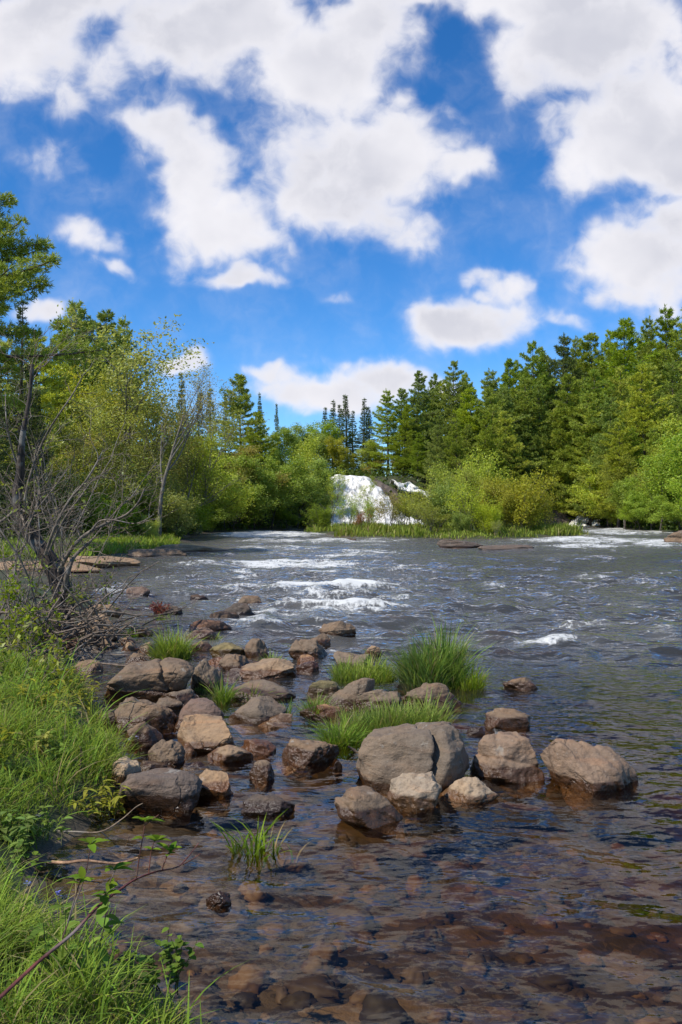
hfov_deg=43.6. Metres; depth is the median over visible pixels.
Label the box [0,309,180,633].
gnarled tree
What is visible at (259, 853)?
reed clump
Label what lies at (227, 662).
river rock
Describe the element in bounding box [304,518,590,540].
island grass
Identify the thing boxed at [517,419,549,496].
white pine tree
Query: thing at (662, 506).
maple tree
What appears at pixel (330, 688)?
river rock
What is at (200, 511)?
willow bush
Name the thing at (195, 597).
river rock
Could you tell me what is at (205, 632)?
river rock
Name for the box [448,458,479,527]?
bare tree
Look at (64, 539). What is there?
bare bush
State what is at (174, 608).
river rock
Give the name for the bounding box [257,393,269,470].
spruce tree
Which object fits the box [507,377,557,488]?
white pine tree
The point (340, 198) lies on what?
sky
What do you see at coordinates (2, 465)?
spruce tree
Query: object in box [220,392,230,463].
spruce tree
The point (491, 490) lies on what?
willow bush
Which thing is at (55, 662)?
bare bush
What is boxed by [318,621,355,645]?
river rock
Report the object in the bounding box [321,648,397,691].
grass clump
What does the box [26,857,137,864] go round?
driftwood
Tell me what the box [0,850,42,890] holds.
leafy weed
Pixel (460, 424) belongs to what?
white pine tree
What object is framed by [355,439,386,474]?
maple tree
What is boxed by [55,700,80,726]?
leafy weed
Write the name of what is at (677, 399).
white pine tree
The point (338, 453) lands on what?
maple tree
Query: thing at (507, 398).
white pine tree
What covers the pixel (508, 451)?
white pine tree
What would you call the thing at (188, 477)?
budding tree
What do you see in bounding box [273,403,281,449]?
spruce tree
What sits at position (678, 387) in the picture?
white pine tree
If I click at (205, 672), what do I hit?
river rock
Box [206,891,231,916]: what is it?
river rock
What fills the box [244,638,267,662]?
river rock
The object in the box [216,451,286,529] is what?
maple tree
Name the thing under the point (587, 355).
white pine tree
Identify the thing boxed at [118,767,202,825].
river rock
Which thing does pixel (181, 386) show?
spruce tree
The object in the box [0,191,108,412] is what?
white pine tree
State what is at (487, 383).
white pine tree
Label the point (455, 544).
river rock
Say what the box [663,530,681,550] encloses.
river rock
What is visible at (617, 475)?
maple tree
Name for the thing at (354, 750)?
driftwood
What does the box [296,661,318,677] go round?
river rock
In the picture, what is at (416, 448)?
white pine tree
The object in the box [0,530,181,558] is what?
shore grass
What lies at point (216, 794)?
river rock
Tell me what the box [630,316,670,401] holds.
white pine tree
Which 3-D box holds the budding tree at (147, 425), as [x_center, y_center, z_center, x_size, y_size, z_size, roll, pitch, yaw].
[-16.368,-4.008,62.500,12.489,12.437,9.630,0,0,26]
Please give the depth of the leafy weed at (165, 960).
3.42 m
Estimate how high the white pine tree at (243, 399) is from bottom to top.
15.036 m
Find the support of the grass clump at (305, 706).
on the river water
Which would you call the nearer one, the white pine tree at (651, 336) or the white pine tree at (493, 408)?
the white pine tree at (493, 408)
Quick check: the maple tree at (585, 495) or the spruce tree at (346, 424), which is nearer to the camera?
the maple tree at (585, 495)
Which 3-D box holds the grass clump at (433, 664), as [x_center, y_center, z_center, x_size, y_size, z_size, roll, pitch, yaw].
[1.095,1.653,9.933,1.558,1.035,1.358,0,0,-29]
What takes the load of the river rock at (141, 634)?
on the river water
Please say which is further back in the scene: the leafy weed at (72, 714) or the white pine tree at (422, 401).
the white pine tree at (422, 401)
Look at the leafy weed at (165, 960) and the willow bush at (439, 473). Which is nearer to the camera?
the leafy weed at (165, 960)
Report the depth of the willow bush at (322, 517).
79.75 m
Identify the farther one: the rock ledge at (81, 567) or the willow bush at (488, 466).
the willow bush at (488, 466)
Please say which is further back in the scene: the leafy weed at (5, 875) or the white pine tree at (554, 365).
the white pine tree at (554, 365)
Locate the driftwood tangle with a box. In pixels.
[0,555,186,666]
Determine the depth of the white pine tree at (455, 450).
109.81 m
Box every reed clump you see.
[210,810,290,867]
[287,841,310,862]
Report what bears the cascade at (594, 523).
on the ground at (638, 957)
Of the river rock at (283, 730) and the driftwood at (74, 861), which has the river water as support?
the river rock at (283, 730)
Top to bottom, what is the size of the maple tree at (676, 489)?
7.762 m
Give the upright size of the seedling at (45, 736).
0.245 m
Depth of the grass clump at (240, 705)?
9.03 m
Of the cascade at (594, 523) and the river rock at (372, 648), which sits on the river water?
the river rock at (372, 648)
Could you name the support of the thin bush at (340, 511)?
on the ground at (638, 957)
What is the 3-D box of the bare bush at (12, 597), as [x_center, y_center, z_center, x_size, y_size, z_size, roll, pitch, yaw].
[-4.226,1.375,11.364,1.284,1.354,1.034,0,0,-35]
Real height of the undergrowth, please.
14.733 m
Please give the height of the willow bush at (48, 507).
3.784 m
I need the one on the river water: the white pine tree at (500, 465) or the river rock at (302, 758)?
the river rock at (302, 758)
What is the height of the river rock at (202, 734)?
0.467 m
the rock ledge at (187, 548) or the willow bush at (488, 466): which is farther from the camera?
the willow bush at (488, 466)
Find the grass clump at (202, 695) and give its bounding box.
[191,683,212,698]
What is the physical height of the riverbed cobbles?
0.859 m
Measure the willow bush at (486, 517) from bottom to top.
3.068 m
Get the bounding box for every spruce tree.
[0,297,63,537]
[0,364,22,537]
[6,388,63,535]
[176,372,195,501]
[193,399,211,476]
[200,388,229,521]
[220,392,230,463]
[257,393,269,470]
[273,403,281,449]
[320,407,334,471]
[327,401,341,470]
[331,404,350,466]
[338,395,358,473]
[348,410,359,471]
[350,398,371,474]
[362,407,382,472]
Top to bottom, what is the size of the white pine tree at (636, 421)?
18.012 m
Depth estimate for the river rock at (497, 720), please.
7.92 m
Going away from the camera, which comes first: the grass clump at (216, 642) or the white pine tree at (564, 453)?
the grass clump at (216, 642)
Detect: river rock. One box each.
[54,635,84,661]
[75,659,103,683]
[77,613,116,651]
[86,604,123,617]
[101,709,118,734]
[103,638,117,662]
[104,657,194,703]
[111,756,140,789]
[114,697,176,741]
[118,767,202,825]
[120,636,136,647]
[121,641,137,659]
[125,653,146,664]
[125,721,162,758]
[126,586,149,603]
[128,626,152,644]
[136,642,154,660]
[140,760,173,771]
[148,739,184,769]
[154,604,181,625]
[156,697,182,716]
[161,689,199,707]
[172,698,223,740]
[177,714,235,768]
[184,742,197,765]
[185,627,217,643]
[186,761,207,775]
[187,619,231,640]
[190,594,208,604]
[190,641,211,658]
[190,659,223,699]
[195,769,233,813]
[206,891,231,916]
[207,745,253,774]
[208,657,222,670]
[209,642,244,657]
[210,611,240,630]
[219,654,248,672]
[224,603,256,626]
[224,668,243,684]
[227,696,286,738]
[228,679,300,705]
[237,595,261,613]
[239,658,300,686]
[241,738,276,767]
[241,794,294,825]
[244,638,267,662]
[249,760,274,794]
[258,713,293,733]
[266,722,291,738]
[276,738,338,779]
[288,639,328,667]
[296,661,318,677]
[297,654,315,664]
[297,706,329,724]
[307,680,339,704]
[310,633,330,648]
[316,704,352,725]
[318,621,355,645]
[327,678,374,720]
[332,760,342,780]
[333,651,369,668]
[334,785,410,845]
[354,689,403,716]
[356,721,468,798]
[364,645,381,662]
[387,771,441,829]
[401,683,461,718]
[436,777,498,814]
[437,539,482,551]
[465,727,484,740]
[470,731,546,804]
[478,544,536,553]
[484,708,530,736]
[503,677,539,699]
[540,738,639,814]
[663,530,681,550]
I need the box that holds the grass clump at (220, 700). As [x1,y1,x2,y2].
[199,671,244,712]
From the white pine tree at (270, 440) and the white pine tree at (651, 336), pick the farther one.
the white pine tree at (651, 336)
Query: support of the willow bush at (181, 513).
on the ground at (638, 957)
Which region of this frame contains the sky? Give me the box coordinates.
[0,0,681,475]
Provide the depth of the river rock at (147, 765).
6.54 m
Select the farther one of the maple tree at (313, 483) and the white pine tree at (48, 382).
the maple tree at (313, 483)
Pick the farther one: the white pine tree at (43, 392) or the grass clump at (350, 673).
the white pine tree at (43, 392)
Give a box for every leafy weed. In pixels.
[0,670,29,695]
[0,810,35,858]
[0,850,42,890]
[0,873,12,894]
[0,893,32,936]
[3,805,71,844]
[9,823,33,865]
[17,811,51,840]
[19,899,124,974]
[21,688,59,710]
[31,723,72,763]
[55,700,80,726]
[80,954,148,996]
[88,942,160,994]
[122,936,176,992]
[155,921,203,994]
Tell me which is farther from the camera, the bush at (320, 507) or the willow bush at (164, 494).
the bush at (320, 507)
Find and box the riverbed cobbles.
[19,656,681,1023]
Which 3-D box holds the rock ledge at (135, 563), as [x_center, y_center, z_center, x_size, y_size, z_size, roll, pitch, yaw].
[-8.774,1.837,30.537,3.216,0.532,1.264,0,0,0]
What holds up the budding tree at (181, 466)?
on the ground at (638, 957)
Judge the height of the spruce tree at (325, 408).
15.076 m
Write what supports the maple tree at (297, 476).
on the ground at (638, 957)
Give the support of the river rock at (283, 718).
on the river water
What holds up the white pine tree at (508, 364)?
on the ground at (638, 957)
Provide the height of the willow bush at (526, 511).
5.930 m
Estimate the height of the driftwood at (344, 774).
0.052 m
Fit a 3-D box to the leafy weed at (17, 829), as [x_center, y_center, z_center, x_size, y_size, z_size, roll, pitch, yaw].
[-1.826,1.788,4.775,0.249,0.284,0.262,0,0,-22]
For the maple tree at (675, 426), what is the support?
on the ground at (638, 957)
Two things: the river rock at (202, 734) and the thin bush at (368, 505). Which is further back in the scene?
the thin bush at (368, 505)
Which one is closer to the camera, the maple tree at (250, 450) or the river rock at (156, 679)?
the river rock at (156, 679)
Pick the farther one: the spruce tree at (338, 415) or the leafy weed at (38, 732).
the spruce tree at (338, 415)
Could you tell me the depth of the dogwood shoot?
2.97 m
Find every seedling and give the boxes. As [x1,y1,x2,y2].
[0,689,18,718]
[0,724,27,770]
[7,728,56,760]
[17,667,60,713]
[20,679,80,724]
[52,666,84,698]
[64,778,130,825]
[73,671,99,716]
[98,775,126,817]
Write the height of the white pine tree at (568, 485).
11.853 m
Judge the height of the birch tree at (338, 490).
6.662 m
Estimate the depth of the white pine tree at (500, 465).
111.38 m
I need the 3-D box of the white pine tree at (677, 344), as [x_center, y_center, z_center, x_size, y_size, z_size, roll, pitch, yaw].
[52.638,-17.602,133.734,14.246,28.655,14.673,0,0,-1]
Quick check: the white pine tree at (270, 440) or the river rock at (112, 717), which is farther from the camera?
the white pine tree at (270, 440)
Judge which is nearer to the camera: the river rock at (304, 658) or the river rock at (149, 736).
the river rock at (149, 736)
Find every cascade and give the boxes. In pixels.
[390,480,425,497]
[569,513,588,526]
[591,518,601,525]
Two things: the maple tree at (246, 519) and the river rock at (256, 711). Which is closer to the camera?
the river rock at (256, 711)
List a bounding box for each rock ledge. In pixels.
[0,561,102,571]
[62,556,140,569]
[127,548,186,558]
[155,544,228,553]
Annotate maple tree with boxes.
[169,481,240,531]
[170,444,259,530]
[210,490,246,529]
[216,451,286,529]
[218,443,293,529]
[235,494,266,528]
[257,450,313,528]
[261,505,304,528]
[267,426,303,463]
[270,431,328,525]
[283,456,342,527]
[288,422,328,460]
[293,419,348,463]
[297,480,339,511]
[320,434,357,473]
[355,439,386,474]
[360,455,390,473]
[399,451,426,470]
[566,449,636,527]
[594,498,620,523]
[596,453,649,528]
[602,476,644,528]
[616,435,681,530]
[616,495,653,529]
[620,491,676,529]
[632,453,679,527]
[639,494,681,529]
[644,412,681,466]
[647,428,681,530]
[664,479,681,513]
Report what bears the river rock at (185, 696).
on the ground at (638, 957)
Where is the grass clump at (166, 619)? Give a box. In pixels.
[151,612,179,623]
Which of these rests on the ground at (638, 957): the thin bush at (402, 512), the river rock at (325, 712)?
the thin bush at (402, 512)
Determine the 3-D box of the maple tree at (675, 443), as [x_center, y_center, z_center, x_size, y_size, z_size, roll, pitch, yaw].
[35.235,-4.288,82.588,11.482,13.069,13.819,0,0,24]
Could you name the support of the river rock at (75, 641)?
on the ground at (638, 957)
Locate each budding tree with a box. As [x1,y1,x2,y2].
[0,449,80,527]
[1,419,109,524]
[13,396,148,531]
[39,374,204,490]
[49,360,149,474]
[67,387,213,491]
[68,432,180,509]
[109,426,189,502]
[138,398,266,519]
[170,424,229,533]
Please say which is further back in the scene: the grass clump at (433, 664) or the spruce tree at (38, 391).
the spruce tree at (38, 391)
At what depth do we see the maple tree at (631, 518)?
91.80 m
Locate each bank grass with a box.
[0,638,205,1023]
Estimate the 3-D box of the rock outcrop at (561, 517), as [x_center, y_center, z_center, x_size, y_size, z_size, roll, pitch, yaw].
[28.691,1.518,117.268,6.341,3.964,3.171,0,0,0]
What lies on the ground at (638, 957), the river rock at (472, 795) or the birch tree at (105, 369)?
the birch tree at (105, 369)
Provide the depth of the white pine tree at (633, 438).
101.12 m
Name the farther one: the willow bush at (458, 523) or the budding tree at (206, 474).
the budding tree at (206, 474)
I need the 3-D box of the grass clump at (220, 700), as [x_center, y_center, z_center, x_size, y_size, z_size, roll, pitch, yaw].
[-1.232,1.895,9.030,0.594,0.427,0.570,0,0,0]
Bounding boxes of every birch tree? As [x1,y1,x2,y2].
[55,298,213,481]
[64,326,165,459]
[325,464,349,526]
[354,476,382,508]
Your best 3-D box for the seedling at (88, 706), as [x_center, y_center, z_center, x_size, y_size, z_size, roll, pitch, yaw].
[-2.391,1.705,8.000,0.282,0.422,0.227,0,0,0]
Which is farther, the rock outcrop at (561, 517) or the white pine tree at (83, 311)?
the rock outcrop at (561, 517)
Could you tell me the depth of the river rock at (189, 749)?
7.03 m
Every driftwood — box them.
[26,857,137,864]
[54,803,142,846]
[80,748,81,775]
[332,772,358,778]
[343,746,358,772]
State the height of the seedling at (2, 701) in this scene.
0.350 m
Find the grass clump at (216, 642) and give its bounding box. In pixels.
[207,632,230,646]
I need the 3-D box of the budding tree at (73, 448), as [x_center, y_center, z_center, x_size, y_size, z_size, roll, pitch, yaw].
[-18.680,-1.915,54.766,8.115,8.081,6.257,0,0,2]
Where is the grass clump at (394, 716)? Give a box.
[330,679,462,741]
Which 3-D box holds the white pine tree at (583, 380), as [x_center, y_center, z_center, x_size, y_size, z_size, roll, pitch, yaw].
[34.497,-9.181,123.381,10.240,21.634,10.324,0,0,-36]
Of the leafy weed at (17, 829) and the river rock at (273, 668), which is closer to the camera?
the leafy weed at (17, 829)
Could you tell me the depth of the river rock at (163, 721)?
7.88 m
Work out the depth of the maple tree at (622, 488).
94.10 m
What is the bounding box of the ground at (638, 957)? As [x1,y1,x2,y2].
[0,439,681,1023]
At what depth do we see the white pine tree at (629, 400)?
114.42 m
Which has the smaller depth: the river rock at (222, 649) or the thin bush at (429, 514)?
the river rock at (222, 649)
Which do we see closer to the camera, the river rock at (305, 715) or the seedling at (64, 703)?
the seedling at (64, 703)
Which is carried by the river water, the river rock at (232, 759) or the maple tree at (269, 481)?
the river rock at (232, 759)
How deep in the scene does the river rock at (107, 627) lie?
12.96 m
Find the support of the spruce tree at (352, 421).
on the ground at (638, 957)
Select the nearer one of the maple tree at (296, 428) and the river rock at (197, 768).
the river rock at (197, 768)
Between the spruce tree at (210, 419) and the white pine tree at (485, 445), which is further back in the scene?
the white pine tree at (485, 445)
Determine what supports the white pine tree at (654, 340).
on the ground at (638, 957)
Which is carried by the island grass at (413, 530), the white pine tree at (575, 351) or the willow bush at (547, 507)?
the willow bush at (547, 507)
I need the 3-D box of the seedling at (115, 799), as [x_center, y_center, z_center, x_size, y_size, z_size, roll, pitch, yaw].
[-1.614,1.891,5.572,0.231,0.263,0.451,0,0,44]
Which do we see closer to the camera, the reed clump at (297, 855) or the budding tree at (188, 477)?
the reed clump at (297, 855)
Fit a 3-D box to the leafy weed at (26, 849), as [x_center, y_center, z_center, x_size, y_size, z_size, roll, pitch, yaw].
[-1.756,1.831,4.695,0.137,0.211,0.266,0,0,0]
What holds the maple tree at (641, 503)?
on the ground at (638, 957)
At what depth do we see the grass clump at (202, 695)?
9.57 m
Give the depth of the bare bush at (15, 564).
12.84 m
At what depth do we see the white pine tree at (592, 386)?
118.13 m
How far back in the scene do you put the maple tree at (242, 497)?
83.59 m
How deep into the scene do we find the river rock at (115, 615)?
15.76 m
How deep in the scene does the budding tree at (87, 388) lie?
69.57 m
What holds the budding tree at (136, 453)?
on the ground at (638, 957)
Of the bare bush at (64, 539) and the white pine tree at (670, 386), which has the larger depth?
the white pine tree at (670, 386)
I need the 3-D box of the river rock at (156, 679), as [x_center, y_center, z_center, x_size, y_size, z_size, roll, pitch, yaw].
[-2.066,1.868,9.308,0.993,0.546,0.766,0,0,0]
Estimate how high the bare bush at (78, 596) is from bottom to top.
1.672 m
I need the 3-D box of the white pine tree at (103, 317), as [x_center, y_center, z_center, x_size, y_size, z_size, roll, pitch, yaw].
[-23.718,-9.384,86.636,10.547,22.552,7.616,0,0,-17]
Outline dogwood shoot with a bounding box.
[0,814,200,999]
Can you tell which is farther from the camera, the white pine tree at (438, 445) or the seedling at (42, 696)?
the white pine tree at (438, 445)
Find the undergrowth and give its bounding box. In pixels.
[0,431,681,537]
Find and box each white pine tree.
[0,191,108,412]
[0,337,74,532]
[2,335,109,482]
[12,314,121,468]
[45,307,98,455]
[46,299,129,473]
[79,309,149,443]
[107,314,162,486]
[201,373,277,466]
[231,411,291,525]
[362,390,408,474]
[377,387,412,468]
[381,403,425,475]
[396,403,436,477]
[403,370,441,464]
[404,386,431,441]
[407,432,428,478]
[414,425,453,490]
[419,414,453,469]
[422,373,448,467]
[424,360,472,463]
[425,382,450,473]
[427,416,472,481]
[446,387,485,465]
[451,406,469,447]
[451,423,480,476]
[455,372,481,443]
[463,387,546,500]
[468,411,517,487]
[474,368,515,447]
[476,410,536,523]
[481,386,543,522]
[490,452,515,512]
[497,372,524,402]
[499,358,520,417]
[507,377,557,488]
[508,340,558,448]
[516,412,557,500]
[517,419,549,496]
[519,346,554,416]
[519,381,567,509]
[530,332,587,421]
[532,406,572,509]
[536,393,588,517]
[542,373,596,508]
[542,441,569,510]
[551,390,607,524]
[555,458,589,519]
[558,407,609,525]
[560,336,589,403]
[563,368,622,490]
[564,375,589,459]
[568,332,605,408]
[572,394,633,525]
[577,434,614,526]
[588,317,661,409]
[588,420,646,528]
[598,329,617,390]
[598,363,677,510]
[598,365,648,438]
[611,426,655,526]
[615,359,655,437]
[620,398,662,444]
[624,390,661,454]
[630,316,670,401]
[631,362,668,421]
[634,329,657,361]
[639,425,660,517]
[642,304,681,400]
[651,359,681,434]
[654,307,681,401]
[655,394,681,442]
[667,393,681,435]
[668,361,681,406]
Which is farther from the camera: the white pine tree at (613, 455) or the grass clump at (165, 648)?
the white pine tree at (613, 455)
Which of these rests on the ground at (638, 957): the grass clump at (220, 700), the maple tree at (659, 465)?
the maple tree at (659, 465)
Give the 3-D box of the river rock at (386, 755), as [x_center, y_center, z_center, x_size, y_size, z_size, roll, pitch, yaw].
[0.544,1.894,6.380,0.868,0.625,0.663,0,0,0]
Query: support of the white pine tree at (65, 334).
on the ground at (638, 957)
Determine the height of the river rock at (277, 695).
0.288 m
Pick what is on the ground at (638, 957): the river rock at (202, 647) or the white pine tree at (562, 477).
the white pine tree at (562, 477)
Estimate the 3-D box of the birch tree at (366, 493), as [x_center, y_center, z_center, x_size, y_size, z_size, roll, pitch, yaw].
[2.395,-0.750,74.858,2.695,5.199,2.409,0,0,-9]
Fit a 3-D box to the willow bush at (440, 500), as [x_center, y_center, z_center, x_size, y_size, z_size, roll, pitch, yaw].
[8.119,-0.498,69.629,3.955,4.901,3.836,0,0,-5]
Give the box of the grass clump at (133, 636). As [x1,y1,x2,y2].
[122,625,140,637]
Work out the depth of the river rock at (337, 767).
6.62 m
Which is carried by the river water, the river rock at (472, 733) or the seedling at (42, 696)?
the river rock at (472, 733)
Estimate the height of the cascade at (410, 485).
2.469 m
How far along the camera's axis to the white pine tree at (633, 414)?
107.83 m
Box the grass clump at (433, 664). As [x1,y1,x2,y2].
[373,615,495,695]
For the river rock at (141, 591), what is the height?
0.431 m
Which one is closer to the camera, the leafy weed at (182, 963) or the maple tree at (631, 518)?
the leafy weed at (182, 963)
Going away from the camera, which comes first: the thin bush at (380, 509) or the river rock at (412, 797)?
the river rock at (412, 797)
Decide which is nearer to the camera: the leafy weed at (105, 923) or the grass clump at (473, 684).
the leafy weed at (105, 923)
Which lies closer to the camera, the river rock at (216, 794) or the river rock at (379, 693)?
the river rock at (216, 794)
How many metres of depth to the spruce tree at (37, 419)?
47.03 m
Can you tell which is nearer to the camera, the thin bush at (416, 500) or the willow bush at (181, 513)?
the willow bush at (181, 513)
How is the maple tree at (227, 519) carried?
on the ground at (638, 957)
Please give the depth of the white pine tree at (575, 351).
145.86 m
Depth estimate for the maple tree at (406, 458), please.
118.02 m
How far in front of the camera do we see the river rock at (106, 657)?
12.12 m
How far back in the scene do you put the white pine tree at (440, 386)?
155.34 m
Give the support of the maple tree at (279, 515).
on the ground at (638, 957)
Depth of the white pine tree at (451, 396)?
127.45 m
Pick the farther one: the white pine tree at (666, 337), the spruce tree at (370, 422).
the spruce tree at (370, 422)
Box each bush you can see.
[0,401,164,601]
[0,403,172,644]
[0,488,69,530]
[0,572,64,657]
[0,607,75,689]
[20,545,117,624]
[32,470,103,534]
[54,460,147,533]
[69,491,140,535]
[93,473,164,534]
[126,481,182,534]
[130,487,203,537]
[135,515,161,538]
[170,494,215,535]
[199,502,221,531]
[300,502,335,530]
[310,503,332,528]
[329,494,366,527]
[346,495,378,524]
[350,509,372,527]
[368,491,414,527]
[388,490,424,526]
[396,482,441,528]
[403,502,453,531]
[422,476,465,528]
[424,457,486,530]
[439,446,509,529]
[442,480,501,529]
[450,509,472,532]
[469,473,518,531]
[470,497,504,534]
[484,465,563,531]
[489,520,504,535]
[528,480,556,527]
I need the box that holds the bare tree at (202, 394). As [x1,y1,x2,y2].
[151,357,230,536]
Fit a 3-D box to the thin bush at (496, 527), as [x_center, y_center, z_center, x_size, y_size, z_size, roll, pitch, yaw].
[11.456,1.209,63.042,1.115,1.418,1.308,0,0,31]
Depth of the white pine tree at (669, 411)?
112.22 m
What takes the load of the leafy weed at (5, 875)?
on the ground at (638, 957)
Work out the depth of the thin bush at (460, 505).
65.42 m
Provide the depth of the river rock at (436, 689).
8.73 m
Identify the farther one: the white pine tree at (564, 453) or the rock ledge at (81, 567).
the white pine tree at (564, 453)
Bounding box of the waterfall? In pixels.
[328,474,423,525]
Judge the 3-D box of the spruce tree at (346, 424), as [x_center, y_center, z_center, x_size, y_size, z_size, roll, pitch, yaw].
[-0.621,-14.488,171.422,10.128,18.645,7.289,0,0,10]
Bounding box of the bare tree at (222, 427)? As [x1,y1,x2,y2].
[196,377,258,532]
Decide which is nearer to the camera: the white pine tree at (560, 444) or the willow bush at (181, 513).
the willow bush at (181, 513)
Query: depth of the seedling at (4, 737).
5.65 m
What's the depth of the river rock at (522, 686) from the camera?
9.58 m
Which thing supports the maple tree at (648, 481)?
on the ground at (638, 957)
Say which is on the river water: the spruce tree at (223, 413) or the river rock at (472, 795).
the river rock at (472, 795)
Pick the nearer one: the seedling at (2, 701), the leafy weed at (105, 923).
the leafy weed at (105, 923)
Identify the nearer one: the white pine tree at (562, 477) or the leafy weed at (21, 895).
the leafy weed at (21, 895)
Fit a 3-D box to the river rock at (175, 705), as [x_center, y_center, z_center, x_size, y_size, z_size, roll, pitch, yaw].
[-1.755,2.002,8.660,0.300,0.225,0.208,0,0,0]
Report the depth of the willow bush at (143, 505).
58.75 m
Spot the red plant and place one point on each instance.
(155, 607)
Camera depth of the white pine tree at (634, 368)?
122.80 m
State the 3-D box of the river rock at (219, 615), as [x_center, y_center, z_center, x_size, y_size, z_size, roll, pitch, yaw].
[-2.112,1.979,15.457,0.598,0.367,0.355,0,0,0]
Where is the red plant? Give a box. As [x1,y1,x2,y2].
[149,600,172,616]
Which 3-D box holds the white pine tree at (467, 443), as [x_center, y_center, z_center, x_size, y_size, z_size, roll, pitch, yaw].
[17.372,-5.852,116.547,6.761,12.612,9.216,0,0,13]
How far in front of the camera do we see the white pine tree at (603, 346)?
147.24 m
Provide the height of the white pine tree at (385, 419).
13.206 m
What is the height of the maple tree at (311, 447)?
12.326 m
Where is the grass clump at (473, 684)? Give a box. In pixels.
[445,659,496,703]
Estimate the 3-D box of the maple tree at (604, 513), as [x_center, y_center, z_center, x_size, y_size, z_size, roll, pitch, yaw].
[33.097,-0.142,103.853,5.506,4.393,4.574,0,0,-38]
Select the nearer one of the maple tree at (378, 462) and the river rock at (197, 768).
the river rock at (197, 768)
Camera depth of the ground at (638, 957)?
5.90 m
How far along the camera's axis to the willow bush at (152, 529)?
55.89 m
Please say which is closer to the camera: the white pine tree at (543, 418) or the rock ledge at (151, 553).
the rock ledge at (151, 553)
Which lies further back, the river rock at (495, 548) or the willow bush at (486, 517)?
the willow bush at (486, 517)
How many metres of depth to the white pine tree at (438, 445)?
110.97 m
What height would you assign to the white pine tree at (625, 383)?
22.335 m
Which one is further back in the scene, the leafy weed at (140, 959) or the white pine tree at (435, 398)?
the white pine tree at (435, 398)
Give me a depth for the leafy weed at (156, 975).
3.29 m
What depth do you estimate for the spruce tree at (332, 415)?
167.23 m
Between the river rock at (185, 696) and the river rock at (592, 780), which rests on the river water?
the river rock at (592, 780)
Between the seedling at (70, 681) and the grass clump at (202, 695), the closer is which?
the seedling at (70, 681)
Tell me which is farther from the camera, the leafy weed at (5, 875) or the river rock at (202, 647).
the river rock at (202, 647)
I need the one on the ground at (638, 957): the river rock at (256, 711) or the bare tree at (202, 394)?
the bare tree at (202, 394)
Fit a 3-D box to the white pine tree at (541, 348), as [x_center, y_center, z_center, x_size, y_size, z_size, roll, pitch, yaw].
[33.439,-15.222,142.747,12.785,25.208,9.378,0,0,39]
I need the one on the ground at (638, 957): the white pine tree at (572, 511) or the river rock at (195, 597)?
the white pine tree at (572, 511)
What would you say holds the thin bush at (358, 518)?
on the ground at (638, 957)
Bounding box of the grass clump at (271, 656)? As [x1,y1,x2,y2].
[257,651,288,660]
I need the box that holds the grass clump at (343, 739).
[293,708,378,759]
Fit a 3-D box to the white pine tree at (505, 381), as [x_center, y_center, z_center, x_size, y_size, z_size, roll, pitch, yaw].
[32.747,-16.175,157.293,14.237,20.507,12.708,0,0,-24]
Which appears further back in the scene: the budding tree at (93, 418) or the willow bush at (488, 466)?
the willow bush at (488, 466)
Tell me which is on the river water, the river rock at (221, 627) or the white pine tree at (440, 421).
the river rock at (221, 627)
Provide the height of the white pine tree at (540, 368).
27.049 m
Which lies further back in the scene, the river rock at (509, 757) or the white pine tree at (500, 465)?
the white pine tree at (500, 465)
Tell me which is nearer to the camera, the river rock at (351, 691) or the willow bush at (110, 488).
the river rock at (351, 691)
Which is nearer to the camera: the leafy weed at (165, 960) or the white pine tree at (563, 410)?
the leafy weed at (165, 960)
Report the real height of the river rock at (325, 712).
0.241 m
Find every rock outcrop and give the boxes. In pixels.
[372,480,399,502]
[537,510,571,524]
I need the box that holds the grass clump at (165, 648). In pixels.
[138,623,206,660]
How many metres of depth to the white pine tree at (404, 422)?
119.10 m
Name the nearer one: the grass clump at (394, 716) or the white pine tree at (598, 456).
the grass clump at (394, 716)
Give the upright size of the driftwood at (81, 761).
0.284 m
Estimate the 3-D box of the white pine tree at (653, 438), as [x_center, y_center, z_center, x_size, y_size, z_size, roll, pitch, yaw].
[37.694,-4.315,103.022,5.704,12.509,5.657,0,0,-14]
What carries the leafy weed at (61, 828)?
on the ground at (638, 957)
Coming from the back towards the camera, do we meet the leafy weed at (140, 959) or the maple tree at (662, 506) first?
the maple tree at (662, 506)
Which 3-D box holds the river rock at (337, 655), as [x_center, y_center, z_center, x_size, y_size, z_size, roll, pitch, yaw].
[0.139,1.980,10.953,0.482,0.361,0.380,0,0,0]
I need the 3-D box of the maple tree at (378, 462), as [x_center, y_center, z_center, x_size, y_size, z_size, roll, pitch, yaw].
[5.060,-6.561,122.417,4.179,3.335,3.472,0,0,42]
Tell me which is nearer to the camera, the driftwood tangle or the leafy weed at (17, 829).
the leafy weed at (17, 829)
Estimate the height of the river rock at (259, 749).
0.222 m
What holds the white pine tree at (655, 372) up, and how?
on the ground at (638, 957)
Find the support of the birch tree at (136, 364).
on the ground at (638, 957)
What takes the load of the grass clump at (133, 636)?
on the river water
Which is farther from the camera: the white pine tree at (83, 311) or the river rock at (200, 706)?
the white pine tree at (83, 311)
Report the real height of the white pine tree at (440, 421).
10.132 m
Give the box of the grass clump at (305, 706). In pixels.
[279,689,344,731]
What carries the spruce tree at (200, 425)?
on the ground at (638, 957)

